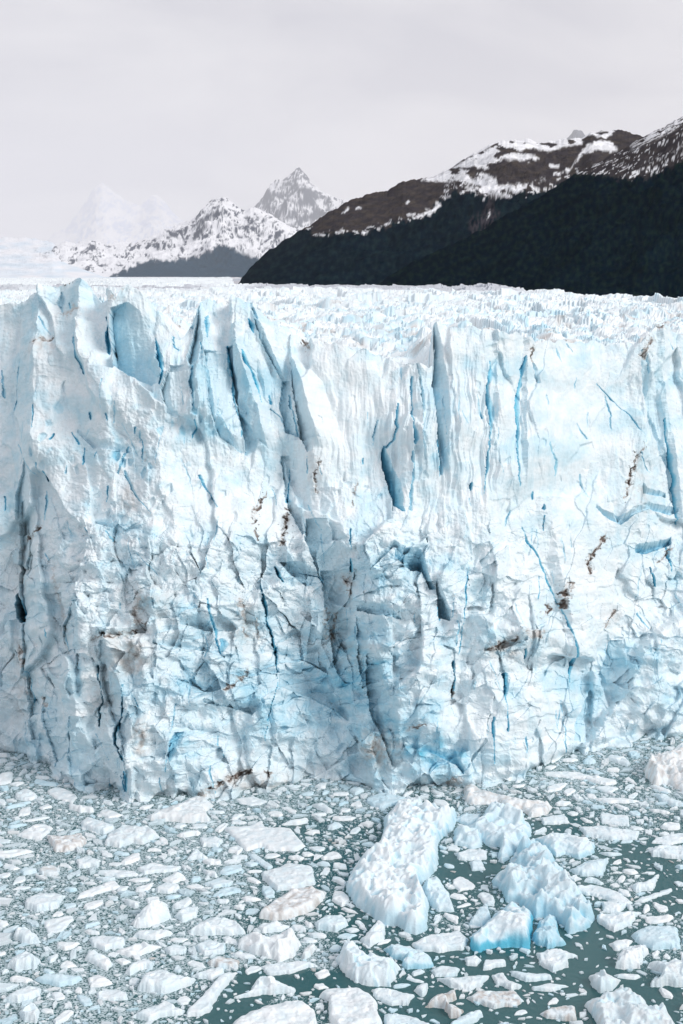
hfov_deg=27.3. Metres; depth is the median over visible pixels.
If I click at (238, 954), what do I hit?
ice floe
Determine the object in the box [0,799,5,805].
ice floe
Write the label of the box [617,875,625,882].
ice floe
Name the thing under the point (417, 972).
ice floe
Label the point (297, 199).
mountain
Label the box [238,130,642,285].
mountain
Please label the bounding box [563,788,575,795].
ice floe
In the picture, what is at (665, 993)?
ice floe
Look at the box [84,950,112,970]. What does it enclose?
ice floe
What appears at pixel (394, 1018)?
ice floe
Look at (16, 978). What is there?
ice floe
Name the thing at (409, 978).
ice floe
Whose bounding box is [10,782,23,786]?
ice floe
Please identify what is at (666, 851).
ice floe
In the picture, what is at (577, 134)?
mountain
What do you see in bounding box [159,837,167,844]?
ice floe
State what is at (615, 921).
ice floe
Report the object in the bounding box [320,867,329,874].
ice floe
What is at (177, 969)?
ice floe
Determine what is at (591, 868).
ice floe
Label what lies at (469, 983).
ice floe
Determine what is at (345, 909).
ice floe
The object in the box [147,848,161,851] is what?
ice floe
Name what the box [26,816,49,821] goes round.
ice floe
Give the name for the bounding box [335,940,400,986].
iceberg
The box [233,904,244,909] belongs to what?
ice floe
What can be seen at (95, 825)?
ice floe
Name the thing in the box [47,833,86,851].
ice floe
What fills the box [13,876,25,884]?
ice floe
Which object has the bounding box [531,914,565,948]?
iceberg
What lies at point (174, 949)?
ice floe
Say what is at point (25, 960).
ice floe
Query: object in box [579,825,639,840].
ice floe
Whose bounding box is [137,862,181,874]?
ice floe
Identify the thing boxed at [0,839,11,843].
ice floe
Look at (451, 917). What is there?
ice floe
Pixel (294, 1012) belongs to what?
ice floe
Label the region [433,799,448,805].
ice floe
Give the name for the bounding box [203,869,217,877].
ice floe
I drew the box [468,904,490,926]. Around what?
ice floe
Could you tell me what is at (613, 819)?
ice floe
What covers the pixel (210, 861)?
ice floe
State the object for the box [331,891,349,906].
ice floe
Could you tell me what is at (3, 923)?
ice floe
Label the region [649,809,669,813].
ice floe
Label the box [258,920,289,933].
ice floe
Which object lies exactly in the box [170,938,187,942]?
ice floe
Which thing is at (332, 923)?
ice floe
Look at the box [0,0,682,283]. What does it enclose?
sky
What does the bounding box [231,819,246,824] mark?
ice floe
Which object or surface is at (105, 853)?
ice floe
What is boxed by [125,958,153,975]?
ice floe
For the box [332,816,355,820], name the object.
ice floe
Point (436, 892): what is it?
iceberg
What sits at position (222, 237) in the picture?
mountain
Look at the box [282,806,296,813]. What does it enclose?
ice floe
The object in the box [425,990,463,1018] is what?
iceberg
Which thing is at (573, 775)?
ice floe
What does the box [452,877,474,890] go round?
ice floe
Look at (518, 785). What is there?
ice floe
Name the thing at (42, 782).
ice floe
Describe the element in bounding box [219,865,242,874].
ice floe
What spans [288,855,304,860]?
ice floe
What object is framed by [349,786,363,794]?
ice floe
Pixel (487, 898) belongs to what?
ice floe
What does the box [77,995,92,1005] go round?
ice floe
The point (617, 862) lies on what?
ice floe
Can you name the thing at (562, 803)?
ice floe
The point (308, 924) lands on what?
ice floe
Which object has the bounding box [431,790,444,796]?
ice floe
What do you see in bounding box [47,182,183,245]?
mountain
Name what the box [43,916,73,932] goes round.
ice floe
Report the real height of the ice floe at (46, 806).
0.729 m
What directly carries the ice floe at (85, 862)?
on the water
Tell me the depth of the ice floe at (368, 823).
160.57 m
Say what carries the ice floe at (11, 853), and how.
on the water
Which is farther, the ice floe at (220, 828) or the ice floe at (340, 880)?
the ice floe at (220, 828)
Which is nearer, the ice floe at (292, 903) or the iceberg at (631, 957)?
the iceberg at (631, 957)
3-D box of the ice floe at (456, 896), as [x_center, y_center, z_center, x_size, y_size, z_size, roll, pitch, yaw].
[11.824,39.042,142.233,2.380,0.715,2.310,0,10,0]
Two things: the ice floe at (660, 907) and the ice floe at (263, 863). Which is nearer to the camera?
the ice floe at (660, 907)
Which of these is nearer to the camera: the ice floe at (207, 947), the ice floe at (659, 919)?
the ice floe at (207, 947)
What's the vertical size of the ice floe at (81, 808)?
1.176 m
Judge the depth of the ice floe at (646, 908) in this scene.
138.99 m
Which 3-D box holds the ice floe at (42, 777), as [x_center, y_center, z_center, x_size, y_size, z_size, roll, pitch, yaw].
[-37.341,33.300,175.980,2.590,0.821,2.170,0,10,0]
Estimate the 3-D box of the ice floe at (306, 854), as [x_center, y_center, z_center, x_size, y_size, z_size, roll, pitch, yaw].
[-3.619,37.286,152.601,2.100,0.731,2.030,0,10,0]
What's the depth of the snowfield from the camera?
17956.90 m
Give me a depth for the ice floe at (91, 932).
134.17 m
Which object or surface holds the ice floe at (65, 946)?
on the water
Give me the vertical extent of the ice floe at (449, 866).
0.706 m
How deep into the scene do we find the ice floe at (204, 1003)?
121.40 m
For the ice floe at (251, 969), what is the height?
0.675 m
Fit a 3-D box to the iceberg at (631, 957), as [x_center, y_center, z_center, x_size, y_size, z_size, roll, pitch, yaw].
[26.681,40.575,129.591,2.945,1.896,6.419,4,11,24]
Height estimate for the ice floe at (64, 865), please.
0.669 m
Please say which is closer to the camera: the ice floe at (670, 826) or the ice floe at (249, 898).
the ice floe at (249, 898)
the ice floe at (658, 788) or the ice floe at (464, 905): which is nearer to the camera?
the ice floe at (464, 905)
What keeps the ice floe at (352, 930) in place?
on the water
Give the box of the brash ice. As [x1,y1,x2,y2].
[0,735,682,1023]
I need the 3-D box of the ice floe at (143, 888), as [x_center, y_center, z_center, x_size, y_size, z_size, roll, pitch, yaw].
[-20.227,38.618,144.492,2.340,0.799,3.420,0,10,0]
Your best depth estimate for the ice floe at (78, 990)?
123.32 m
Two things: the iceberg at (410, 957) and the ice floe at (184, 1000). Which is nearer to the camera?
the ice floe at (184, 1000)
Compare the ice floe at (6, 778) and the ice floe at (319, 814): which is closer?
the ice floe at (319, 814)
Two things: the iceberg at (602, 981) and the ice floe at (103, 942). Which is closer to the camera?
the iceberg at (602, 981)
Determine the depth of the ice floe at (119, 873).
147.32 m
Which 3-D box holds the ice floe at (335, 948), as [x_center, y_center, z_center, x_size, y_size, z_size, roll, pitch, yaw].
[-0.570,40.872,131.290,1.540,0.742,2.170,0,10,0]
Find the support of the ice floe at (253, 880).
on the water
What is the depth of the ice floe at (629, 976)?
125.75 m
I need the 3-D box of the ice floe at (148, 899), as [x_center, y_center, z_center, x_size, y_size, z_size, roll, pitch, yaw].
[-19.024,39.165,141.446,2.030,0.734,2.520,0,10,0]
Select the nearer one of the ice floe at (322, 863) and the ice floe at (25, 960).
the ice floe at (25, 960)
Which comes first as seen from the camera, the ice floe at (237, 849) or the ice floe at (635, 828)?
the ice floe at (237, 849)
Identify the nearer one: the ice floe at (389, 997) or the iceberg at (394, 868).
the ice floe at (389, 997)
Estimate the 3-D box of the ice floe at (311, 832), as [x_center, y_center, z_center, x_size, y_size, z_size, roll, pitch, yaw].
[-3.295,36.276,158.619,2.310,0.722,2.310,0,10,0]
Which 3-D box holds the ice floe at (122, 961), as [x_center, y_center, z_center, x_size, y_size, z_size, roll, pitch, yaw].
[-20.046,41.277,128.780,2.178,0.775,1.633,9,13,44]
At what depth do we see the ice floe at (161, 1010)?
119.27 m
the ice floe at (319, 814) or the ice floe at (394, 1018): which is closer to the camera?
the ice floe at (394, 1018)
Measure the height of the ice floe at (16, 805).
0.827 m
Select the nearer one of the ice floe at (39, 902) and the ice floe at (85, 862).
the ice floe at (39, 902)
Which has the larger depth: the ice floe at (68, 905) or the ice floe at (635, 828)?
the ice floe at (635, 828)
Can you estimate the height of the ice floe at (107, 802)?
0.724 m
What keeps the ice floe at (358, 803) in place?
on the water
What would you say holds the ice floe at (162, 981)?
on the water
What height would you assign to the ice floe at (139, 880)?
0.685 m
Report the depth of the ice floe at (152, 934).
133.48 m
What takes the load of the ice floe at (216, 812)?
on the water
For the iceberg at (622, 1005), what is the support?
on the water
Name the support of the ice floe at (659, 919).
on the water
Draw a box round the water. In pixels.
[0,734,682,1023]
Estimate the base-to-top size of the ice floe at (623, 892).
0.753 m
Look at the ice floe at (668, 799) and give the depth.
167.39 m
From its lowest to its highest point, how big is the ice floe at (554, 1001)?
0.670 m
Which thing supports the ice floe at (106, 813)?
on the water
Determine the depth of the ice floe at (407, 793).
169.95 m
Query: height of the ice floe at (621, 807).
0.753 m
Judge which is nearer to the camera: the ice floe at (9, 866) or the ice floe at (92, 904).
the ice floe at (92, 904)
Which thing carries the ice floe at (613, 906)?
on the water
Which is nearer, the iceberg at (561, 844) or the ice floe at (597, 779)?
the iceberg at (561, 844)
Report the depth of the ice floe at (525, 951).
130.59 m
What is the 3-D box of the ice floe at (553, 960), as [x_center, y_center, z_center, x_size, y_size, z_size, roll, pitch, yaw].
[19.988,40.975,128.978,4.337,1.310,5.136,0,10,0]
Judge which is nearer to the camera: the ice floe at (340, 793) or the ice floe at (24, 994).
the ice floe at (24, 994)
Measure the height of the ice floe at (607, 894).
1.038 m
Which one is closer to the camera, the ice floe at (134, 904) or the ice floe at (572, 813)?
the ice floe at (134, 904)
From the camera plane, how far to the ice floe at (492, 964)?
127.75 m
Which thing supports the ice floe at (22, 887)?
on the water
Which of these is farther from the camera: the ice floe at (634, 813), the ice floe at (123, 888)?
the ice floe at (634, 813)
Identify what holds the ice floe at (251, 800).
on the water
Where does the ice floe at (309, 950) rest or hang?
on the water
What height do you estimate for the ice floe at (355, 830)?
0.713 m
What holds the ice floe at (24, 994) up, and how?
on the water
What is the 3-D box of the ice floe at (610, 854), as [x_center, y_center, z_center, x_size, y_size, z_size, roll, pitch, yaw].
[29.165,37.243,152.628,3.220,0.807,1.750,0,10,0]
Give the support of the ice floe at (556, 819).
on the water
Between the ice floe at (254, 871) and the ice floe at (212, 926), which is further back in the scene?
the ice floe at (254, 871)
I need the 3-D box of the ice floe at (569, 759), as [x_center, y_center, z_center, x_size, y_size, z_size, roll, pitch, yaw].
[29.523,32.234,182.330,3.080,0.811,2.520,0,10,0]
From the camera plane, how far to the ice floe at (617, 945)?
131.35 m
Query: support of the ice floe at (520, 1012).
on the water
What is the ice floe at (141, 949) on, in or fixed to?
on the water
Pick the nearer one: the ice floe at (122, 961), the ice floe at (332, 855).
the ice floe at (122, 961)
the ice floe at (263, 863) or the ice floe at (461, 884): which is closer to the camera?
the ice floe at (461, 884)
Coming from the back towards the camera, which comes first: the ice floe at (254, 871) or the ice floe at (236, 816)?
the ice floe at (236, 816)
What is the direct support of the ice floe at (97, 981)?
on the water
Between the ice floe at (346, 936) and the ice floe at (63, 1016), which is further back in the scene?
the ice floe at (346, 936)
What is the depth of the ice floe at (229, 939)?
132.54 m
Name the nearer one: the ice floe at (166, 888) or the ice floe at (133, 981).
the ice floe at (133, 981)
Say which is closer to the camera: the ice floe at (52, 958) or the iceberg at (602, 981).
the iceberg at (602, 981)
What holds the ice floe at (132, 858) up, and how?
on the water
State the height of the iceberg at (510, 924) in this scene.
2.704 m
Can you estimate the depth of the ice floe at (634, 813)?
163.85 m
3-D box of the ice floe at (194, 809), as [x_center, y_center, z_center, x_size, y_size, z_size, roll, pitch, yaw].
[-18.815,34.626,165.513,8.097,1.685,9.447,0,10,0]
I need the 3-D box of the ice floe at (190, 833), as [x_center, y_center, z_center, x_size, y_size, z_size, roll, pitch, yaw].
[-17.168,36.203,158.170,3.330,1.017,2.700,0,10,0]
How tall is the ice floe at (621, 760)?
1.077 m
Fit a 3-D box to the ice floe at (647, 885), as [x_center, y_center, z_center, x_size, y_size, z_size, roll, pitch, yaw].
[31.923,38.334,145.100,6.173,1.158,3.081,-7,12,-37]
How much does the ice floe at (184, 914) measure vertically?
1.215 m
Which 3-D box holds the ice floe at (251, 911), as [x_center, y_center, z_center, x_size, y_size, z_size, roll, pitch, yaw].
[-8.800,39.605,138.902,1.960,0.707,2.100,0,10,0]
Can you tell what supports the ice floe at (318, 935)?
on the water
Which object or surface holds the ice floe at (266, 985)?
on the water
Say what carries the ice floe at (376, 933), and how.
on the water
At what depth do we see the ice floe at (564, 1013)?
118.94 m
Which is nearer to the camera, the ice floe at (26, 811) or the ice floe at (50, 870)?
the ice floe at (50, 870)
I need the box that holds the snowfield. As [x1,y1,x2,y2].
[0,237,241,281]
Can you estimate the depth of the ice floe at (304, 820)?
160.93 m
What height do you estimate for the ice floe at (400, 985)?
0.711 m
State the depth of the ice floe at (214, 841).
155.21 m
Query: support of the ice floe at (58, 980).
on the water
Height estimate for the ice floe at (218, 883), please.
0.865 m
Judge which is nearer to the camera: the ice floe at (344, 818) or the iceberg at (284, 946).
the iceberg at (284, 946)
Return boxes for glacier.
[0,277,682,802]
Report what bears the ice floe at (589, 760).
on the water
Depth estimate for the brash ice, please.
149.18 m
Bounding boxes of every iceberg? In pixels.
[131,899,171,927]
[238,928,301,961]
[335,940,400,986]
[346,796,456,934]
[383,944,433,969]
[422,876,453,911]
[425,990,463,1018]
[453,801,531,862]
[463,784,552,817]
[469,901,533,952]
[491,836,594,933]
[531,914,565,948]
[535,833,595,859]
[584,986,674,1023]
[589,969,620,993]
[615,945,648,969]
[643,745,682,791]
[647,958,682,986]
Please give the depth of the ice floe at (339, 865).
149.22 m
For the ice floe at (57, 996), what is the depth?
122.38 m
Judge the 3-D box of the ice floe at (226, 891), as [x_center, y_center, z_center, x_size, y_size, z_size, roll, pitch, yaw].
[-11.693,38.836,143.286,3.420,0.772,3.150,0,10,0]
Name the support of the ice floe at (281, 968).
on the water
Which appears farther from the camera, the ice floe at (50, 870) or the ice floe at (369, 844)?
the ice floe at (369, 844)
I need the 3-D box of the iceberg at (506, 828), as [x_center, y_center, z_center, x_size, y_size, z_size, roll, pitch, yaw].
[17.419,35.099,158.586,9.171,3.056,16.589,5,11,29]
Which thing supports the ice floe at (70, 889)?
on the water
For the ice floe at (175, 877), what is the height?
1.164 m
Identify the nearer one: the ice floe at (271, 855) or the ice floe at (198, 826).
the ice floe at (271, 855)
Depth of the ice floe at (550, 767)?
179.23 m
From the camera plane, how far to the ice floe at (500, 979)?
124.42 m
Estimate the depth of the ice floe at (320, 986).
123.96 m
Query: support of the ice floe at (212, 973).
on the water
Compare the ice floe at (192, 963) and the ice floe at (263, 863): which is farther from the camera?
the ice floe at (263, 863)
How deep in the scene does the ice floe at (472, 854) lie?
151.50 m
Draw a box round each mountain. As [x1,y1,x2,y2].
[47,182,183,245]
[52,197,298,276]
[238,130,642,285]
[255,167,347,229]
[376,116,682,297]
[566,130,584,139]
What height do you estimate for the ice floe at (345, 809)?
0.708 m
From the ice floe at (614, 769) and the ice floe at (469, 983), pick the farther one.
the ice floe at (614, 769)
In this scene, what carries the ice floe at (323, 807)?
on the water
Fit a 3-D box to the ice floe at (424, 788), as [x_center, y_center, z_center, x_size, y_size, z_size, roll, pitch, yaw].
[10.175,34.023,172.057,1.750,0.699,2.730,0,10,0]
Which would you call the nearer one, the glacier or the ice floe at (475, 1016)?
the ice floe at (475, 1016)
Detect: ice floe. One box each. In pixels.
[0,753,9,756]
[0,772,12,784]
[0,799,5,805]
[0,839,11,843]
[0,849,33,857]
[0,872,10,877]
[0,919,8,927]
[2,925,18,932]
[2,986,41,1003]
[3,864,19,869]
[5,801,30,808]
[6,951,40,970]
[7,823,26,828]
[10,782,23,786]
[10,975,32,982]
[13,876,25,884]
[13,886,30,889]
[13,927,40,944]
[15,788,37,800]
[17,824,52,839]
[18,807,30,816]
[18,1002,39,1022]
[20,867,36,874]
[25,893,64,911]
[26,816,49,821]
[34,779,58,785]
[35,775,49,779]
[35,973,81,986]
[38,865,59,875]
[39,804,51,809]
[41,1008,53,1013]
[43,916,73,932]
[43,968,54,973]
[47,787,76,802]
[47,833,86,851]
[47,954,58,962]
[51,992,64,1000]
[52,911,63,916]
[53,1010,73,1023]
[57,942,79,950]
[59,863,71,867]
[60,961,76,967]
[64,887,76,891]
[64,903,75,908]
[69,803,93,812]
[74,987,81,993]
[76,856,100,868]
[77,881,119,898]
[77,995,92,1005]
[80,817,114,833]
[83,899,103,909]
[84,929,99,934]
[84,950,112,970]
[85,921,99,928]
[88,975,112,986]
[89,935,124,950]
[96,989,127,1000]
[97,869,138,877]
[100,809,122,817]
[100,850,112,856]
[103,799,113,804]
[104,824,159,847]
[108,895,118,900]
[114,851,129,855]
[115,958,130,964]
[117,886,128,891]
[117,942,160,956]
[121,853,140,864]
[123,899,139,908]
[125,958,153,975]
[128,877,150,882]
[129,978,139,984]
[131,1001,184,1021]
[133,929,172,939]
[135,883,153,892]
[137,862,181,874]
[137,970,195,994]
[139,804,153,809]
[145,897,158,903]
[147,796,213,822]
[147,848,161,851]
[156,882,179,893]
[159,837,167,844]
[162,872,185,883]
[164,944,187,954]
[165,894,181,898]
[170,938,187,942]
[172,897,191,908]
[173,824,186,828]
[174,906,198,922]
[174,965,181,972]
[176,996,190,1004]
[177,830,200,837]
[186,884,203,888]
[187,849,207,859]
[187,960,205,967]
[187,972,236,1016]
[188,917,245,935]
[191,876,200,882]
[191,967,223,979]
[192,824,206,828]
[194,940,225,955]
[200,836,222,846]
[202,858,220,864]
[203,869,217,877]
[203,878,232,888]
[207,956,239,969]
[209,810,224,813]
[211,847,222,851]
[213,887,240,896]
[215,823,227,832]
[216,899,228,903]
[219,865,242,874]
[222,936,237,944]
[225,821,304,851]
[228,845,242,854]
[231,813,244,819]
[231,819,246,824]
[232,855,246,859]
[232,951,255,958]
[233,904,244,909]
[233,1000,316,1023]
[234,976,295,998]
[236,796,266,805]
[241,896,260,901]
[245,861,257,866]
[245,908,259,914]
[245,966,261,974]
[247,870,261,872]
[247,877,260,883]
[248,853,272,869]
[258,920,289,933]
[259,886,325,920]
[261,863,315,890]
[261,961,317,975]
[262,885,274,897]
[264,853,280,858]
[269,811,282,816]
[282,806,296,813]
[282,817,308,825]
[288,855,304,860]
[291,924,305,931]
[301,791,313,795]
[301,852,313,856]
[302,944,316,958]
[303,937,317,942]
[304,921,313,927]
[305,830,319,835]
[307,932,326,938]
[309,846,324,851]
[311,803,332,812]
[311,812,326,816]
[314,914,348,931]
[314,969,329,978]
[314,983,327,989]
[315,782,326,788]
[316,861,329,865]
[319,987,382,1023]
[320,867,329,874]
[321,851,341,859]
[327,822,342,829]
[329,945,340,951]
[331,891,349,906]
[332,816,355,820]
[332,876,346,885]
[333,792,348,795]
[333,862,346,869]
[337,933,356,938]
[340,808,350,811]
[341,907,357,913]
[344,927,359,932]
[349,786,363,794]
[350,800,361,806]
[350,827,360,833]
[355,920,366,930]
[360,821,373,826]
[360,920,385,947]
[362,842,373,846]
[366,792,404,809]
[371,988,414,1005]
[377,939,390,944]
[384,1013,428,1023]
[393,983,409,988]
[403,790,413,796]
[406,976,423,982]
[411,969,424,975]
[412,931,468,952]
[414,983,427,996]
[420,786,429,791]
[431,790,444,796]
[431,966,459,976]
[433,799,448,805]
[437,975,488,991]
[443,913,458,923]
[444,863,453,868]
[450,893,466,899]
[451,1010,482,1023]
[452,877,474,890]
[454,849,487,860]
[456,813,480,825]
[457,903,470,907]
[465,955,481,965]
[466,991,523,1008]
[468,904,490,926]
[469,860,485,870]
[478,892,494,905]
[483,959,505,970]
[492,973,521,990]
[510,971,551,981]
[512,784,524,787]
[514,1010,526,1014]
[519,948,530,953]
[532,983,567,991]
[536,948,576,972]
[540,814,569,824]
[540,1005,576,1020]
[544,771,589,778]
[545,765,555,769]
[547,783,566,792]
[548,998,558,1004]
[555,800,570,805]
[560,758,577,761]
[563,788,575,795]
[567,811,577,815]
[569,858,608,876]
[577,885,632,903]
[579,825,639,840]
[580,817,592,822]
[583,757,595,763]
[584,877,603,884]
[586,775,616,785]
[586,793,596,798]
[591,804,604,808]
[596,786,618,793]
[596,797,638,803]
[596,911,640,931]
[599,852,621,856]
[600,813,628,826]
[602,899,626,912]
[607,754,630,765]
[607,767,619,771]
[609,939,632,950]
[613,804,628,809]
[613,859,621,864]
[614,973,639,979]
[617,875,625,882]
[618,888,630,896]
[621,840,632,843]
[622,869,637,874]
[625,777,636,784]
[628,792,637,798]
[629,810,640,815]
[629,874,658,892]
[630,826,643,829]
[631,925,680,950]
[634,888,671,902]
[643,904,649,913]
[643,914,673,923]
[648,844,682,858]
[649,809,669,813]
[650,785,670,792]
[651,793,682,806]
[652,833,682,844]
[653,902,667,911]
[659,987,672,998]
[660,822,679,829]
[664,746,674,750]
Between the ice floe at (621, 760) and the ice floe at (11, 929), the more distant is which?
the ice floe at (621, 760)
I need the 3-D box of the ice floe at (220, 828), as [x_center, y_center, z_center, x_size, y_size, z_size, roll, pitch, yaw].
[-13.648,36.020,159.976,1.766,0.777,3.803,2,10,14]
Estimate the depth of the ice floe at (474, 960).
128.32 m
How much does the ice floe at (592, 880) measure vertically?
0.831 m
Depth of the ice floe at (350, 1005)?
119.40 m
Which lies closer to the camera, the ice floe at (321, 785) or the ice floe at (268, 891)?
the ice floe at (268, 891)
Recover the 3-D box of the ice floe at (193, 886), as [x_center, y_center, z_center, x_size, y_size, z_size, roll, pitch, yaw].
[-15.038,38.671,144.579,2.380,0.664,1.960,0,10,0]
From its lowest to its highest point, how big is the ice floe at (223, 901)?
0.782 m
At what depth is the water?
140.04 m
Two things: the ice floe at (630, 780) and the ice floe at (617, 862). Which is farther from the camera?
the ice floe at (630, 780)
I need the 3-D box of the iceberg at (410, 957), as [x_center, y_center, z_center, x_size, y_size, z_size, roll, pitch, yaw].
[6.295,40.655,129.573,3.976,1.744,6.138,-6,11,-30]
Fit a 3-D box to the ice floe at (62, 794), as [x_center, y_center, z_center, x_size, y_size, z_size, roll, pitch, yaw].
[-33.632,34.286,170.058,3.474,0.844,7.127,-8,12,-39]
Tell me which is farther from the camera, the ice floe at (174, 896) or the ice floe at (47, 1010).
the ice floe at (174, 896)
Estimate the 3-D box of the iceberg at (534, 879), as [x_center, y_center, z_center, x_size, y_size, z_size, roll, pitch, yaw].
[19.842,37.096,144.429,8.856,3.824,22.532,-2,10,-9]
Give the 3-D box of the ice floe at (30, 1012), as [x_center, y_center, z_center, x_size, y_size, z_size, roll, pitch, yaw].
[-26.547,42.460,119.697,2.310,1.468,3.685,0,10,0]
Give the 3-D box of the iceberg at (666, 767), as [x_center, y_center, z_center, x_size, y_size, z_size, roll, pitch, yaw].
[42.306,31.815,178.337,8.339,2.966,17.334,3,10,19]
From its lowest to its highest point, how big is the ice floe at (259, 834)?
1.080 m
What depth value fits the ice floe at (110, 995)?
122.22 m
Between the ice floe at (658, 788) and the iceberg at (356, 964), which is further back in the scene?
the ice floe at (658, 788)
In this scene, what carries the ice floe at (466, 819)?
on the water
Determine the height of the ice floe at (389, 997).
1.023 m
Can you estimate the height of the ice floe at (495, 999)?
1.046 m
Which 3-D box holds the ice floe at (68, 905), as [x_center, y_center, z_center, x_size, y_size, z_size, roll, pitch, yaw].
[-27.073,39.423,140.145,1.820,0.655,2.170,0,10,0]
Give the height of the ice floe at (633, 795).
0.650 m
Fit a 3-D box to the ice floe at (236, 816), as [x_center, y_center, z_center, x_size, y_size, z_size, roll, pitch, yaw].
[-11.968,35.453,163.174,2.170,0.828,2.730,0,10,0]
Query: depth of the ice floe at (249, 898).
141.27 m
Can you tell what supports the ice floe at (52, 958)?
on the water
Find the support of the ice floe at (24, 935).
on the water
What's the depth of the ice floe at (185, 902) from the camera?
140.07 m
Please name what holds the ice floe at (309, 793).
on the water
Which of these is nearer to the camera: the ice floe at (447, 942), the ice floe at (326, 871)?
the ice floe at (447, 942)
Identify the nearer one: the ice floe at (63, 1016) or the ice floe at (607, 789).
the ice floe at (63, 1016)
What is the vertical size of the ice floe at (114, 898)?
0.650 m
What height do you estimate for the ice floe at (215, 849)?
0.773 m
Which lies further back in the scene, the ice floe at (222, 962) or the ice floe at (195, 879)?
the ice floe at (195, 879)
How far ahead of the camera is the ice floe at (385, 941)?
132.41 m
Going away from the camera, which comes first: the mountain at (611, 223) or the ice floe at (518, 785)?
the ice floe at (518, 785)
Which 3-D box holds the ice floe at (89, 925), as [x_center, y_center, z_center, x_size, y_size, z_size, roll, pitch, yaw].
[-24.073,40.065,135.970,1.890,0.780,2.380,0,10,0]
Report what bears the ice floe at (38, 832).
on the water
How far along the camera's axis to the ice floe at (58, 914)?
138.02 m
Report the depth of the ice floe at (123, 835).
156.17 m
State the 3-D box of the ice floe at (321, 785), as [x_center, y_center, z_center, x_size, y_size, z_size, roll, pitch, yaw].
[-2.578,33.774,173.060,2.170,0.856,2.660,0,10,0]
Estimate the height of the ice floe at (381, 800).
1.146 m
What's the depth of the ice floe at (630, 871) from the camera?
147.69 m
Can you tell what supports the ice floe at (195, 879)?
on the water
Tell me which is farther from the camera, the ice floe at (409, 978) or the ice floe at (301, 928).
the ice floe at (301, 928)
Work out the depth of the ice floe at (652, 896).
141.94 m
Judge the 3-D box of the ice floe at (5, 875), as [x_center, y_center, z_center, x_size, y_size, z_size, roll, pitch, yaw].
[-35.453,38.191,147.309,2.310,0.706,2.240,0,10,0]
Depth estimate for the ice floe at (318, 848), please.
153.79 m
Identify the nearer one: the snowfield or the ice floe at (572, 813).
the ice floe at (572, 813)
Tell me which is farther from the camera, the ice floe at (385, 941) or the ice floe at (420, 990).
the ice floe at (385, 941)
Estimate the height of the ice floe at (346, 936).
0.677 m
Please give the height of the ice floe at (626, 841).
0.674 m
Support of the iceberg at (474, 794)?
on the water
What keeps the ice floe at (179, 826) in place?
on the water
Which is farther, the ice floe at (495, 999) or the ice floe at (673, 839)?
the ice floe at (673, 839)
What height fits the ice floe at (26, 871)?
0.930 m
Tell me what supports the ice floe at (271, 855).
on the water
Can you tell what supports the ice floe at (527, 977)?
on the water
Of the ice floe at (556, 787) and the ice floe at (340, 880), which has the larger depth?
the ice floe at (556, 787)
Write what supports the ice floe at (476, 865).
on the water
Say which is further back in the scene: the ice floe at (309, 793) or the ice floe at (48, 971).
the ice floe at (309, 793)
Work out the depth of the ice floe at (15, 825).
160.08 m
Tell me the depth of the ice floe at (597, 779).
174.21 m
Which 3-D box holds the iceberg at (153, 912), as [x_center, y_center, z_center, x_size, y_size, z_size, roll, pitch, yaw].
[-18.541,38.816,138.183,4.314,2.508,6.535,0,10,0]
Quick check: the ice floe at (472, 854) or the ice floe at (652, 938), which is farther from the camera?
the ice floe at (472, 854)
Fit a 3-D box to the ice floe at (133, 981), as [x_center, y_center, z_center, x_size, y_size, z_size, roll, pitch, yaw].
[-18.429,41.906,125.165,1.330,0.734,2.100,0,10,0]
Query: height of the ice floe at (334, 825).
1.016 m
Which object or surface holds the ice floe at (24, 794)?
on the water
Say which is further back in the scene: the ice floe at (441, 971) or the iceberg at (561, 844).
the iceberg at (561, 844)
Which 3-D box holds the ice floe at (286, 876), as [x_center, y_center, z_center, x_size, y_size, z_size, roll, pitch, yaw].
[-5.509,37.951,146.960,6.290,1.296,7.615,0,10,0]
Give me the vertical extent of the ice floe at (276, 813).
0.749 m
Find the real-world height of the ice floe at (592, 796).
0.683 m
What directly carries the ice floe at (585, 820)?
on the water
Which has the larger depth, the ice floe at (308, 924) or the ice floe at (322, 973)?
the ice floe at (308, 924)
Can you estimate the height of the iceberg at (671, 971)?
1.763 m
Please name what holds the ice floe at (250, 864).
on the water
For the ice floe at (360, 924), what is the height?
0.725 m
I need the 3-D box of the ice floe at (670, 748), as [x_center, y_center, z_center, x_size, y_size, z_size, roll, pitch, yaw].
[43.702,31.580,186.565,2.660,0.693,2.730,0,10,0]
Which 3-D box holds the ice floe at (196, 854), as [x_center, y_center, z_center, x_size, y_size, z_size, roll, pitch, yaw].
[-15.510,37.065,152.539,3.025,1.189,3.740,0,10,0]
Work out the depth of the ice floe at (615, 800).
167.55 m
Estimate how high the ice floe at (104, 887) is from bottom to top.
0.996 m
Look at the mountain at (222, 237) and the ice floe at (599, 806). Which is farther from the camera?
the mountain at (222, 237)
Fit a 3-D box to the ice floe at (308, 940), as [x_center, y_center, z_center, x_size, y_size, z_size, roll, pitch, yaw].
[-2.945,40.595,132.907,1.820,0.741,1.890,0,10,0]
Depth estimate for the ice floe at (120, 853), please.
152.41 m
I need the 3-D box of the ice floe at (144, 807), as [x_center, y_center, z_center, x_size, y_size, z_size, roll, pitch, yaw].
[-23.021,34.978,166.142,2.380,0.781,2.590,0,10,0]
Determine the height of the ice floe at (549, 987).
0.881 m
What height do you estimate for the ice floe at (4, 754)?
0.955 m
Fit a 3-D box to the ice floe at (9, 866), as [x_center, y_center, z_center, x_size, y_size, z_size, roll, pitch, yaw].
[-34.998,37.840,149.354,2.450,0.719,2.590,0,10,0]
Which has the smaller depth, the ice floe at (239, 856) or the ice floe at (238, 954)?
the ice floe at (238, 954)
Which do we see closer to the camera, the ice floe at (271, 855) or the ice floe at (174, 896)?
the ice floe at (174, 896)
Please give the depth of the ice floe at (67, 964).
127.82 m

